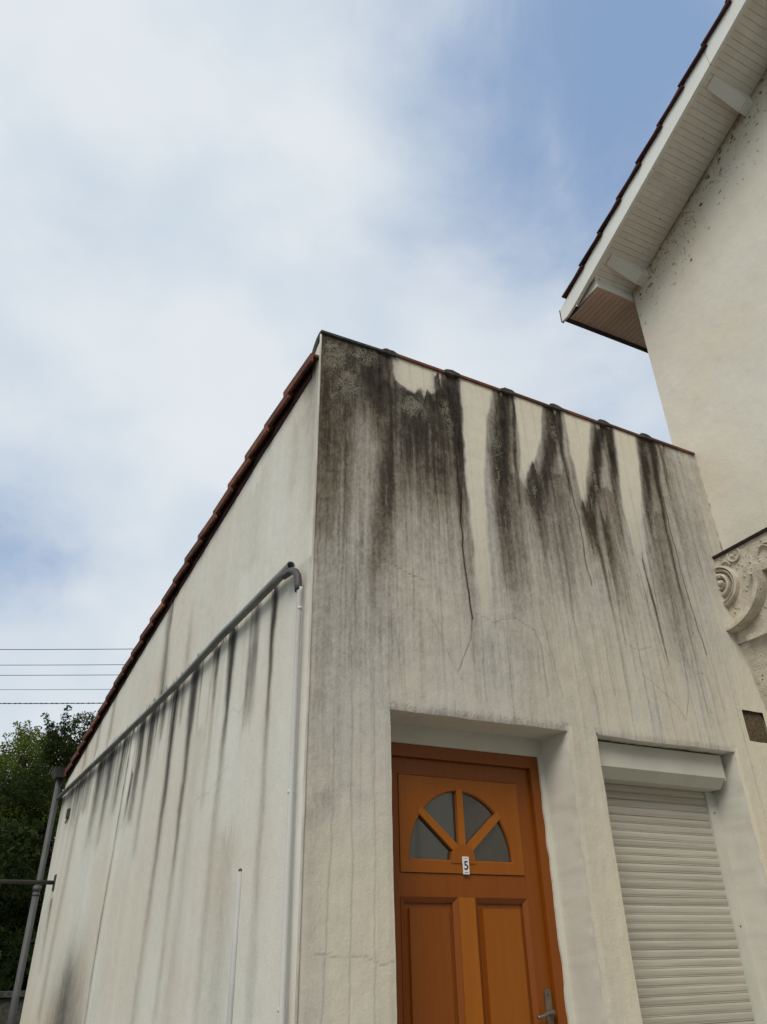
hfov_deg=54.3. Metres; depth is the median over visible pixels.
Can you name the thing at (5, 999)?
garden wall
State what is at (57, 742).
tree
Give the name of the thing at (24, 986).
hedge
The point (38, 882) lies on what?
iron bar
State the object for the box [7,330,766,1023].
annex building
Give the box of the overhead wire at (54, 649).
[0,649,109,649]
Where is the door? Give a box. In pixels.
[391,742,567,1023]
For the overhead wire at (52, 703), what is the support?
attached to the utility pole
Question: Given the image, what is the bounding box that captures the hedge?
[0,853,47,990]
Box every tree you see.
[0,705,96,943]
[0,720,65,953]
[0,795,46,990]
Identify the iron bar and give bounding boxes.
[0,874,56,890]
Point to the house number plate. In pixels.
(465, 862)
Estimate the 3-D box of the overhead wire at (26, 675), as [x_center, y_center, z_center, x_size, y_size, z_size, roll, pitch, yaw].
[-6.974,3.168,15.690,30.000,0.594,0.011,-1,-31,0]
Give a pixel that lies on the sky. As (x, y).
(193, 192)
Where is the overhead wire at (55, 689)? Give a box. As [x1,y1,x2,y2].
[0,689,110,689]
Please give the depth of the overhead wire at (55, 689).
15.43 m
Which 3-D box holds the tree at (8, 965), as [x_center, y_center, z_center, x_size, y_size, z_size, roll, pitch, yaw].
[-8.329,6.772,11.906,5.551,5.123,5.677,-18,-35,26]
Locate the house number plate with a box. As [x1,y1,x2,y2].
[462,856,469,873]
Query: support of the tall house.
on the pavement
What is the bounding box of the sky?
[0,0,724,838]
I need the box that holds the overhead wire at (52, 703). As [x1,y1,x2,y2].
[0,703,102,703]
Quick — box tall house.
[559,0,766,710]
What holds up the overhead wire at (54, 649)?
attached to the utility pole
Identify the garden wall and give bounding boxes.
[0,990,25,1023]
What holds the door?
in the annex building
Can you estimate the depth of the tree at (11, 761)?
17.16 m

